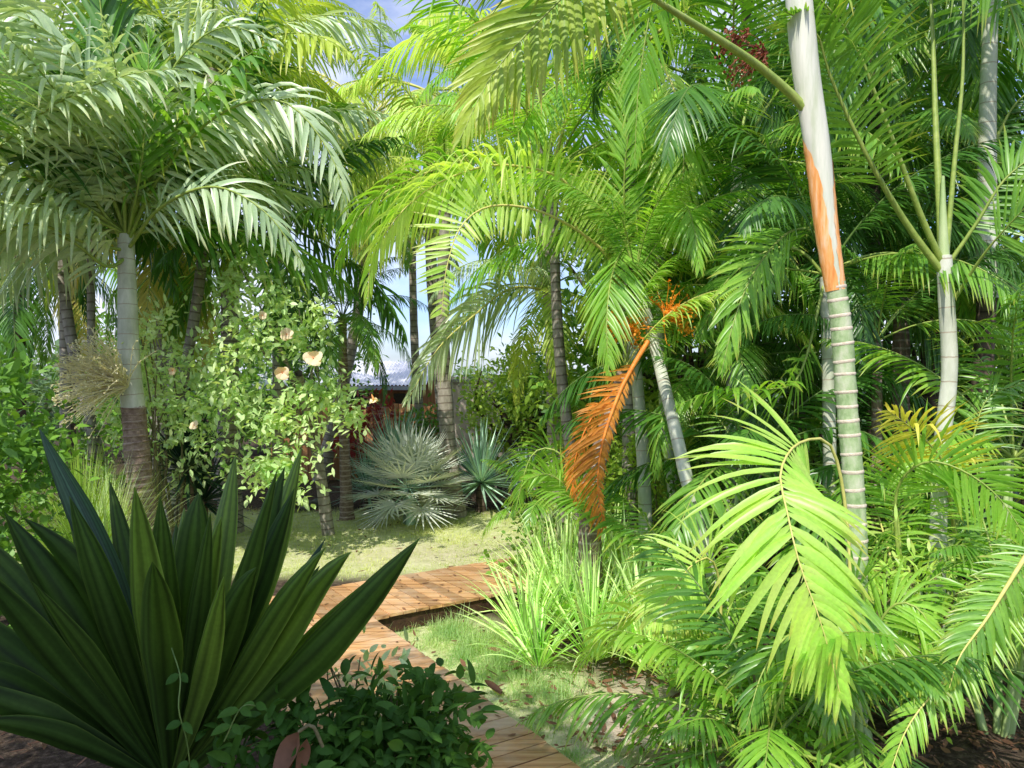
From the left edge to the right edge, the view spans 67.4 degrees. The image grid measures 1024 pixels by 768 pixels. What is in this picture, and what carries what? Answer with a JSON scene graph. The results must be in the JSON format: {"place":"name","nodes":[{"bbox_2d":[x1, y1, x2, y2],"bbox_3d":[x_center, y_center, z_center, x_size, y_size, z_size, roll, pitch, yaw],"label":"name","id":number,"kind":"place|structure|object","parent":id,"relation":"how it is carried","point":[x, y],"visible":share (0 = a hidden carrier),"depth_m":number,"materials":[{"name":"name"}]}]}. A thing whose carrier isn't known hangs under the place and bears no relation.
{"place":"outdoors","nodes":[
{"label":"outdoors","id":0,"kind":"place"},
{"bbox_2d":[13,506,572,580],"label":"lawn grass","id":1,"kind":"structure","parent":0,"point":[398,523],"depth_m":10.27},
{"bbox_2d":[0,377,1023,767],"bbox_3d":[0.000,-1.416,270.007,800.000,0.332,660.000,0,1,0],"label":"ground","id":2,"kind":"structure","parent":0,"point":[36,755],"depth_m":5.83,"materials":[{"name":"plant"}]},
{"bbox_2d":[0,334,100,628],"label":"leafy shrub","id":3,"kind":"object","parent":2,"relation":"on","point":[20,449],"visible":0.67,"depth_m":6.31,"materials":[{"name":"green plant"}]},
{"bbox_2d":[0,317,121,456],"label":"broadleaf tree","id":4,"kind":"object","parent":2,"relation":"on","point":[37,388],"visible":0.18,"depth_m":19.37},
{"bbox_2d":[0,394,124,552],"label":"leafy shrub","id":5,"kind":"object","parent":2,"relation":"on","point":[73,436],"visible":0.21,"depth_m":9.31,"materials":[{"name":"green plant"}]},
{"bbox_2d":[0,248,137,499],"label":"coconut palm","id":6,"kind":"object","parent":2,"relation":"on","point":[24,317],"visible":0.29,"depth_m":12.59,"materials":[{"name":"green plant"}]},
{"bbox_2d":[0,428,183,553],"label":"wispy grass plant","id":7,"kind":"object","parent":2,"relation":"on","point":[77,476],"visible":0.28,"depth_m":7.84,"materials":[{"name":"green plant"}]},
{"bbox_2d":[5,246,184,472],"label":"coconut palm","id":8,"kind":"object","parent":2,"relation":"on","point":[83,331],"visible":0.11,"depth_m":13.95,"materials":[{"name":"green plant"}]},
{"bbox_2d":[17,443,202,543],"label":"wispy grass plant","id":9,"kind":"object","parent":2,"relation":"on","point":[105,510],"visible":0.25,"depth_m":7.91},
{"bbox_2d":[2,27,226,528],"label":"shaded palm","id":10,"kind":"object","parent":2,"relation":"on","point":[170,285],"visible":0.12,"depth_m":9.45,"materials":[{"name":"green plant"}]},
{"bbox_2d":[0,0,230,216],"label":"silvery palm","id":11,"kind":"object","parent":2,"relation":"on","point":[114,97],"visible":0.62,"depth_m":7.38,"materials":[{"name":"silver plant"}]},
{"bbox_2d":[1,0,231,499],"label":"shaded palm","id":12,"kind":"object","parent":2,"relation":"on","point":[91,308],"visible":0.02,"depth_m":9.58,"materials":[{"name":"green plant"}]},
{"bbox_2d":[0,0,237,495],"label":"silvery palm","id":13,"kind":"object","parent":2,"relation":"on","point":[70,333],"visible":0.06,"depth_m":9.75,"materials":[{"name":"green plant"}]},
{"bbox_2d":[8,302,285,463],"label":"broadleaf tree","id":14,"kind":"object","parent":2,"relation":"on","point":[114,428],"visible":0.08,"depth_m":18.59,"materials":[{"name":"green plant"}]},
{"bbox_2d":[121,293,198,510],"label":"leafy shrub","id":15,"kind":"object","parent":2,"relation":"on","point":[149,332],"visible":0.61,"depth_m":8.92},
{"bbox_2d":[44,229,287,521],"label":"coconut palm","id":16,"kind":"object","parent":2,"relation":"on","point":[144,291],"visible":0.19,"depth_m":11.13,"materials":[{"name":"green plant"}]},
{"bbox_2d":[83,328,268,538],"bbox_3d":[-4.090,0.701,9.463,2.151,2.749,1.711,0,1,0],"label":"leafy shrub","id":17,"kind":"object","parent":2,"relation":"on","point":[172,441],"visible":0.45,"depth_m":9.18,"materials":[{"name":"plant"}]},
{"bbox_2d":[0,0,361,531],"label":"silvery palm","id":18,"kind":"object","parent":2,"relation":"on","point":[31,222],"visible":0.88,"depth_m":7.99,"materials":[{"name":"silver plant"}]},
{"bbox_2d":[117,397,252,511],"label":"agave plant","id":19,"kind":"object","parent":2,"relation":"on","point":[175,452],"visible":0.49,"depth_m":9.33,"materials":[{"name":"green plant"}]},
{"bbox_2d":[152,436,251,529],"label":"agave plant","id":20,"kind":"object","parent":2,"relation":"on","point":[207,496],"visible":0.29,"depth_m":9.83,"materials":[{"name":"green plant"}]},
{"bbox_2d":[0,427,419,767],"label":"furcraea plant","id":21,"kind":"object","parent":2,"relation":"on","point":[101,624],"visible":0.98,"depth_m":2.75,"materials":[{"name":"green plant"}]},
{"bbox_2d":[166,648,266,767],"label":"twining vine","id":22,"kind":"object","parent":21,"relation":"attached to","point":[246,708],"visible":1,"depth_m":2.24,"materials":[{"name":"green plant"}]},
{"bbox_2d":[37,0,402,496],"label":"silvery palm","id":23,"kind":"object","parent":2,"relation":"on","point":[317,19],"visible":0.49,"depth_m":10.13,"materials":[{"name":"green plant"}]},
{"bbox_2d":[85,0,359,506],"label":"coconut palm","id":24,"kind":"object","parent":2,"relation":"on","point":[159,331],"visible":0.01,"depth_m":12.41,"materials":[{"name":"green plant"}]},
{"bbox_2d":[64,0,395,533],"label":"silvery palm","id":25,"kind":"object","parent":2,"relation":"on","point":[357,115],"visible":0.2,"depth_m":10.40,"materials":[{"name":"green plant"}]},
{"bbox_2d":[137,0,385,499],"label":"coconut palm","id":26,"kind":"object","parent":2,"relation":"on","point":[309,102],"visible":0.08,"depth_m":13.89,"materials":[{"name":"green plant"}]},
{"bbox_2d":[151,238,377,535],"bbox_3d":[-2.930,0.188,8.948,2.305,3.797,2.756,0,1,-27],"label":"flowering shrub","id":27,"kind":"object","parent":2,"relation":"on","point":[310,416],"visible":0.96,"depth_m":8.83,"materials":[{"name":"green plant"}]},
{"bbox_2d":[114,122,432,478],"bbox_3d":[-3.227,-0.984,10.312,3.656,6.082,4.188,0,1,8],"label":"shaded palm","id":28,"kind":"object","parent":2,"relation":"on","point":[387,313],"visible":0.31,"depth_m":10.54,"materials":[{"name":"green plant"}]},
{"bbox_2d":[195,683,404,767],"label":"leafy bush","id":29,"kind":"object","parent":2,"relation":"on","point":[217,756],"visible":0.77,"depth_m":2.67,"materials":[{"name":"green plant"}]},
{"bbox_2d":[273,723,323,767],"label":"dead leaf","id":30,"kind":"object","parent":29,"relation":"on","point":[289,744],"visible":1,"depth_m":2.51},
{"bbox_2d":[211,302,389,461],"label":"bushy tree","id":31,"kind":"object","parent":2,"relation":"on","point":[269,404],"visible":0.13,"depth_m":16.78,"materials":[{"name":"green plant"}]},
{"bbox_2d":[248,257,433,520],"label":"coconut palm","id":32,"kind":"object","parent":2,"relation":"on","point":[363,328],"visible":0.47,"depth_m":11.44,"materials":[{"name":"green plant"}]},
{"bbox_2d":[251,360,435,460],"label":"garden house","id":33,"kind":"structure","parent":2,"relation":"on","point":[398,373],"depth_m":19.21,"materials":[{"name":"metal"}]},
{"bbox_2d":[222,652,503,767],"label":"leafy bush","id":34,"kind":"object","parent":2,"relation":"on","point":[428,737],"visible":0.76,"depth_m":2.83,"materials":[{"name":"green plant"}]},
{"bbox_2d":[331,388,404,491],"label":"red leaved shrub","id":35,"kind":"object","parent":2,"relation":"on","point":[354,440],"visible":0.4,"depth_m":13.52,"materials":[{"name":"red plant"}]},
{"bbox_2d":[296,404,440,479],"bbox_3d":[-2.911,1.192,15.891,3.079,1.574,0.072,0,1,-2],"label":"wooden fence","id":36,"kind":"object","parent":2,"relation":"on","point":[336,464],"visible":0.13,"depth_m":15.84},
{"bbox_2d":[322,626,428,762],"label":"seedling bush","id":37,"kind":"object","parent":2,"relation":"on","point":[394,672],"visible":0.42,"depth_m":3.14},
{"bbox_2d":[329,405,438,501],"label":"agave plant","id":38,"kind":"object","parent":2,"relation":"on","point":[394,430],"visible":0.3,"depth_m":12.53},
{"bbox_2d":[281,1,499,482],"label":"coconut palm","id":39,"kind":"object","parent":2,"relation":"on","point":[351,355],"visible":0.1,"depth_m":15.02,"materials":[{"name":"green plant"}]},
{"bbox_2d":[325,158,488,488],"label":"coconut palm","id":40,"kind":"object","parent":2,"relation":"on","point":[414,336],"visible":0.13,"depth_m":14.44,"materials":[{"name":"green plant"}]},
{"bbox_2d":[343,420,474,532],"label":"silver fan palm","id":41,"kind":"object","parent":2,"relation":"on","point":[409,458],"visible":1,"depth_m":10.96,"materials":[{"name":"plant"}]},
{"bbox_2d":[316,29,567,517],"bbox_3d":[-1.177,-1.525,11.789,3.881,7.165,4.516,0,1,14],"label":"coconut palm","id":42,"kind":"object","parent":2,"relation":"on","point":[446,409],"visible":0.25,"depth_m":11.68,"materials":[{"name":"green plant"}]},
{"bbox_2d":[316,43,569,447],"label":"coconut palm","id":43,"kind":"object","parent":2,"relation":"on","point":[432,321],"visible":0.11,"depth_m":13.85,"materials":[{"name":"green plant"}]},
{"bbox_2d":[452,379,495,469],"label":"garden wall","id":44,"kind":"structure","parent":2,"relation":"on","point":[458,389],"depth_m":17.39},
{"bbox_2d":[432,414,538,512],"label":"agave plant","id":45,"kind":"object","parent":2,"relation":"on","point":[478,469],"visible":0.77,"depth_m":12.10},
{"bbox_2d":[269,534,723,767],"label":"boardwalk path","id":46,"kind":"structure","parent":2,"relation":"on","point":[521,748],"depth_m":6.04,"materials":[{"name":"brown wood"}]},
{"bbox_2d":[0,303,1021,436],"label":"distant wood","id":47,"kind":"object","parent":2,"relation":"on","point":[455,374],"visible":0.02,"depth_m":30.30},
{"bbox_2d":[402,222,621,521],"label":"coconut palm","id":48,"kind":"object","parent":2,"relation":"on","point":[438,359],"visible":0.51,"depth_m":10.30,"materials":[{"name":"green plant"}]},
{"bbox_2d":[0,494,1023,767],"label":"leaf litter","id":49,"kind":"object","parent":2,"relation":"on","point":[930,746],"visible":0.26,"depth_m":4.73,"materials":[{"name":"plant"}]},
{"bbox_2d":[452,326,576,484],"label":"bushy tree","id":50,"kind":"object","parent":2,"relation":"on","point":[479,410],"visible":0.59,"depth_m":14.74,"materials":[{"name":"green plant"}]},
{"bbox_2d":[470,581,582,668],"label":"strap leaf clump","id":51,"kind":"object","parent":2,"relation":"on","point":[536,637],"visible":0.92,"depth_m":5.61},
{"bbox_2d":[479,491,577,579],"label":"undergrowth bush","id":52,"kind":"object","parent":2,"relation":"on","point":[505,564],"visible":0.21,"depth_m":7.77,"materials":[{"name":"green plant"}]},
{"bbox_2d":[480,518,577,601],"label":"strap leaf clump","id":53,"kind":"object","parent":2,"relation":"on","point":[511,555],"visible":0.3,"depth_m":7.19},
{"bbox_2d":[346,0,729,535],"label":"palm tree","id":54,"kind":"object","parent":2,"relation":"on","point":[556,308],"visible":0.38,"depth_m":8.73,"materials":[{"name":"green plant"}]},
{"bbox_2d":[489,324,587,477],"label":"bushy tree","id":55,"kind":"object","parent":2,"relation":"on","point":[540,413],"visible":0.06,"depth_m":15.60,"materials":[{"name":"green plant"}]},
{"bbox_2d":[480,450,622,566],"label":"young palm","id":56,"kind":"object","parent":2,"relation":"on","point":[533,518],"visible":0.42,"depth_m":7.46,"materials":[{"name":"green plant"}]},
{"bbox_2d":[459,507,644,631],"bbox_3d":[0.496,1.480,6.544,1.905,1.149,1.832,0,1,0],"label":"strap leaf clump","id":57,"kind":"object","parent":2,"relation":"on","point":[567,542],"visible":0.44,"depth_m":6.44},
{"bbox_2d":[393,0,727,463],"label":"coconut palm","id":58,"kind":"object","parent":2,"relation":"on","point":[434,21],"visible":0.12,"depth_m":12.18,"materials":[{"name":"green plant"}]},
{"bbox_2d":[391,602,732,767],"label":"grass tufts","id":59,"kind":"object","parent":2,"relation":"on","point":[444,632],"visible":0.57,"depth_m":5.61,"materials":[{"name":"plant"}]},
{"bbox_2d":[442,538,597,662],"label":"strap leaf clump","id":60,"kind":"object","parent":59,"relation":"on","point":[508,621],"visible":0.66,"depth_m":5.90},
{"bbox_2d":[484,526,656,673],"bbox_3d":[0.601,1.560,5.729,1.707,1.038,1.506,-1,1,-33],"label":"strap leaf clump","id":61,"kind":"object","parent":2,"relation":"on","point":[591,585],"visible":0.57,"depth_m":5.69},
{"bbox_2d":[333,28,821,571],"bbox_3d":[0.606,-0.482,7.474,4.528,5.161,2.496,0,1,-10],"label":"arching palm","id":62,"kind":"object","parent":2,"relation":"on","point":[469,190],"visible":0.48,"depth_m":6.63,"materials":[{"name":"green plant"}]},
{"bbox_2d":[540,502,692,629],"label":"strap leaf clump","id":63,"kind":"object","parent":2,"relation":"on","point":[626,572],"visible":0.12,"depth_m":6.16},
{"bbox_2d":[352,0,881,555],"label":"palm tree","id":64,"kind":"object","parent":2,"relation":"on","point":[530,120],"visible":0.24,"depth_m":8.06,"materials":[{"name":"green plant"}]},
{"bbox_2d":[516,259,724,535],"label":"broadleaf tree","id":65,"kind":"object","parent":2,"relation":"on","point":[652,385],"visible":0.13,"depth_m":10.41,"materials":[{"name":"green plant"}]},
{"bbox_2d":[499,249,763,641],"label":"dying palm","id":66,"kind":"object","parent":2,"relation":"on","point":[588,466],"visible":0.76,"depth_m":6.05,"materials":[{"name":"orange plant"}]},
{"bbox_2d":[520,170,770,629],"bbox_3d":[1.129,0.171,6.584,2.009,3.934,1.812,0,1,13],"label":"leaning palm","id":67,"kind":"object","parent":2,"relation":"on","point":[673,422],"visible":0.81,"depth_m":6.28,"materials":[{"name":"green plant"}]},
{"bbox_2d":[443,86,855,571],"bbox_3d":[1.434,-0.323,7.742,3.456,4.853,3.720,1,1,43],"label":"palm tree","id":68,"kind":"object","parent":2,"relation":"on","point":[620,294],"visible":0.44,"depth_m":6.51,"materials":[{"name":"green plant"}]},
{"bbox_2d":[510,478,792,681],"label":"young palm","id":69,"kind":"object","parent":2,"relation":"on","point":[621,526],"visible":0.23,"depth_m":5.94,"materials":[{"name":"green plant"}]},
{"bbox_2d":[561,544,747,671],"bbox_3d":[1.087,1.614,5.552,1.533,1.000,1.535,0,1,0],"label":"strap leaf clump","id":70,"kind":"object","parent":2,"relation":"on","point":[629,653],"visible":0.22,"depth_m":5.57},
{"bbox_2d":[514,126,840,525],"bbox_3d":[2.395,-0.689,10.491,4.743,5.765,3.678,0,1,0],"label":"broadleaf tree","id":71,"kind":"object","parent":2,"relation":"on","point":[586,353],"visible":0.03,"depth_m":10.08,"materials":[{"name":"green plant"}]},
{"bbox_2d":[604,396,756,578],"bbox_3d":[1.602,1.081,8.051,1.826,2.105,1.383,0,1,-24],"label":"undergrowth bush","id":72,"kind":"object","parent":2,"relation":"on","point":[633,454],"visible":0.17,"depth_m":7.83,"materials":[{"name":"green plant"}]},
{"bbox_2d":[572,499,789,727],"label":"young palm","id":73,"kind":"object","parent":2,"relation":"on","point":[647,607],"visible":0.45,"depth_m":4.57,"materials":[{"name":"green plant"}]},
{"bbox_2d":[646,441,781,585],"bbox_3d":[1.881,1.339,7.192,1.437,1.631,1.290,0,1,0],"label":"undergrowth bush","id":74,"kind":"object","parent":2,"relation":"on","point":[673,485],"visible":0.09,"depth_m":7.17,"materials":[{"name":"green plant"}]},
{"bbox_2d":[522,0,917,537],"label":"palm tree","id":75,"kind":"object","parent":2,"relation":"on","point":[768,126],"visible":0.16,"depth_m":7.73,"materials":[{"name":"green plant"}]},
{"bbox_2d":[443,0,1023,723],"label":"orange sheathed palm","id":76,"kind":"object","parent":2,"relation":"on","point":[515,26],"visible":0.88,"depth_m":4.53,"materials":[{"name":"green plant"}]},
{"bbox_2d":[605,611,862,767],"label":"undergrowth bush","id":77,"kind":"object","parent":2,"relation":"on","point":[806,737],"visible":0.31,"depth_m":4.08,"materials":[{"name":"green plant"}]},
{"bbox_2d":[536,209,936,600],"bbox_3d":[1.899,0.333,7.255,3.358,3.532,2.941,0,1,0],"label":"palm tree","id":78,"kind":"object","parent":2,"relation":"on","point":[730,380],"visible":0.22,"depth_m":6.64,"materials":[{"name":"green plant"}]},
{"bbox_2d":[555,356,924,634],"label":"young palm","id":79,"kind":"object","parent":2,"relation":"on","point":[678,508],"visible":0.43,"depth_m":6.03,"materials":[{"name":"green plant"}]},
{"bbox_2d":[614,656,874,767],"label":"young palm","id":80,"kind":"object","parent":2,"relation":"on","point":[722,728],"visible":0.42,"depth_m":3.95,"materials":[{"name":"green plant"}]},
{"bbox_2d":[545,0,956,533],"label":"palm tree","id":81,"kind":"object","parent":2,"relation":"on","point":[678,131],"visible":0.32,"depth_m":6.73,"materials":[{"name":"green plant"}]},
{"bbox_2d":[516,528,989,767],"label":"young palm","id":82,"kind":"object","parent":2,"relation":"on","point":[857,639],"visible":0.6,"depth_m":3.79,"materials":[{"name":"green plant"}]},
{"bbox_2d":[571,90,1023,593],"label":"palm tree","id":83,"kind":"object","parent":2,"relation":"on","point":[902,232],"visible":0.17,"depth_m":6.95,"materials":[{"name":"green plant"}]},
{"bbox_2d":[669,378,959,767],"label":"young palm","id":84,"kind":"object","parent":2,"relation":"on","point":[831,581],"visible":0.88,"depth_m":3.55,"materials":[{"name":"green plant"}]},
{"bbox_2d":[632,538,1023,767],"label":"young palm","id":85,"kind":"object","parent":2,"relation":"on","point":[869,751],"visible":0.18,"depth_m":4.04,"materials":[{"name":"green plant"}]},
{"bbox_2d":[667,12,1001,540],"bbox_3d":[4.178,-1.517,10.558,5.097,7.362,3.689,0,1,0],"label":"broadleaf tree","id":86,"kind":"object","parent":2,"relation":"on","point":[890,338],"visible":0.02,"depth_m":10.09,"materials":[{"name":"green plant"}]},
{"bbox_2d":[663,114,1023,553],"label":"arching palm","id":87,"kind":"object","parent":2,"relation":"on","point":[772,205],"visible":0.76,"depth_m":5.70,"materials":[{"name":"green plant"}]},
{"bbox_2d":[690,0,1012,553],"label":"palm tree","id":88,"kind":"object","parent":2,"relation":"on","point":[972,91],"visible":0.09,"depth_m":7.01,"materials":[{"name":"green plant"}]},
{"bbox_2d":[687,0,1023,625],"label":"slender palm","id":89,"kind":"object","parent":2,"relation":"on","point":[989,99],"visible":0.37,"depth_m":6.45,"materials":[{"name":"green plant"}]},
{"bbox_2d":[708,1,1023,581],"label":"palm tree","id":90,"kind":"object","parent":2,"relation":"on","point":[968,131],"visible":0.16,"depth_m":7.24,"materials":[{"name":"green plant"}]},
{"bbox_2d":[730,395,1023,606],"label":"young palm","id":91,"kind":"object","parent":2,"relation":"on","point":[828,470],"visible":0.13,"depth_m":6.03,"materials":[{"name":"green plant"}]},
{"bbox_2d":[731,243,1023,607],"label":"palm tree","id":92,"kind":"object","parent":2,"relation":"on","point":[914,307],"visible":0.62,"depth_m":6.08,"materials":[{"name":"green plant"}]},
{"bbox_2d":[736,164,1023,577],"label":"palm tree","id":93,"kind":"object","parent":2,"relation":"on","point":[900,343],"visible":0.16,"depth_m":7.19,"materials":[{"name":"green plant"}]},
{"bbox_2d":[756,0,1023,695],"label":"slender palm","id":94,"kind":"object","parent":2,"relation":"on","point":[941,260],"visible":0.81,"depth_m":5.00,"materials":[{"name":"green plant"}]},
{"bbox_2d":[765,480,1023,666],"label":"young palm","id":95,"kind":"object","parent":2,"relation":"on","point":[778,557],"visible":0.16,"depth_m":5.10,"materials":[{"name":"green plant"}]},
{"bbox_2d":[771,192,1022,526],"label":"broadleaf tree","id":96,"kind":"object","parent":2,"relation":"on","point":[885,346],"visible":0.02,"depth_m":10.63,"materials":[{"name":"green plant"}]},
{"bbox_2d":[780,0,1023,518],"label":"palm tree","id":97,"kind":"object","parent":2,"relation":"on","point":[921,45],"visible":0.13,"depth_m":7.30,"materials":[{"name":"green plant"}]},
{"bbox_2d":[810,204,1023,586],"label":"palm tree","id":98,"kind":"object","parent":2,"relation":"on","point":[932,399],"visible":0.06,"depth_m":7.91,"materials":[{"name":"green plant"}]},
{"bbox_2d":[813,283,1023,673],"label":"young palm","id":99,"kind":"object","parent":2,"relation":"on","point":[1009,452],"visible":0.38,"depth_m":5.60,"materials":[{"name":"green plant"}]},
{"bbox_2d":[844,503,1007,744],"bbox_3d":[2.259,1.431,4.590,1.250,1.445,1.062,0,1,0],"label":"undergrowth bush","id":100,"kind":"object","parent":2,"relation":"on","point":[889,590],"visible":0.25,"depth_m":4.52,"materials":[{"name":"green plant"}]},
{"bbox_2d":[829,398,1023,723],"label":"young palm","id":101,"kind":"object","parent":2,"relation":"on","point":[967,489],"visible":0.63,"depth_m":4.55,"materials":[{"name":"green plant"}]},
{"bbox_2d":[851,62,1023,556],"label":"broadleaf tree","id":102,"kind":"object","parent":2,"relation":"on","point":[1002,384],"visible":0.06,"depth_m":9.36,"materials":[{"name":"green plant"}]},
{"bbox_2d":[854,128,1023,573],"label":"palm tree","id":103,"kind":"object","parent":2,"relation":"on","point":[1015,237],"visible":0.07,"depth_m":8.06,"materials":[{"name":"green plant"}]},
{"bbox_2d":[868,455,1023,738],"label":"young palm","id":104,"kind":"object","parent":2,"relation":"on","point":[1004,726],"visible":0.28,"depth_m":4.68,"materials":[{"name":"green plant"}]},
{"bbox_2d":[869,367,1023,684],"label":"young palm","id":105,"kind":"object","parent":2,"relation":"on","point":[966,414],"visible":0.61,"depth_m":4.94,"materials":[{"name":"green plant"}]},
{"bbox_2d":[879,544,1023,767],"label":"young palm","id":106,"kind":"object","parent":2,"relation":"on","point":[960,640],"visible":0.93,"depth_m":3.48,"materials":[{"name":"green plant"}]},
{"bbox_2d":[0,0,1023,376],"label":"sky","id":107,"kind":"structure","parent":0,"point":[393,11],"materials":[{"name":"blue"}]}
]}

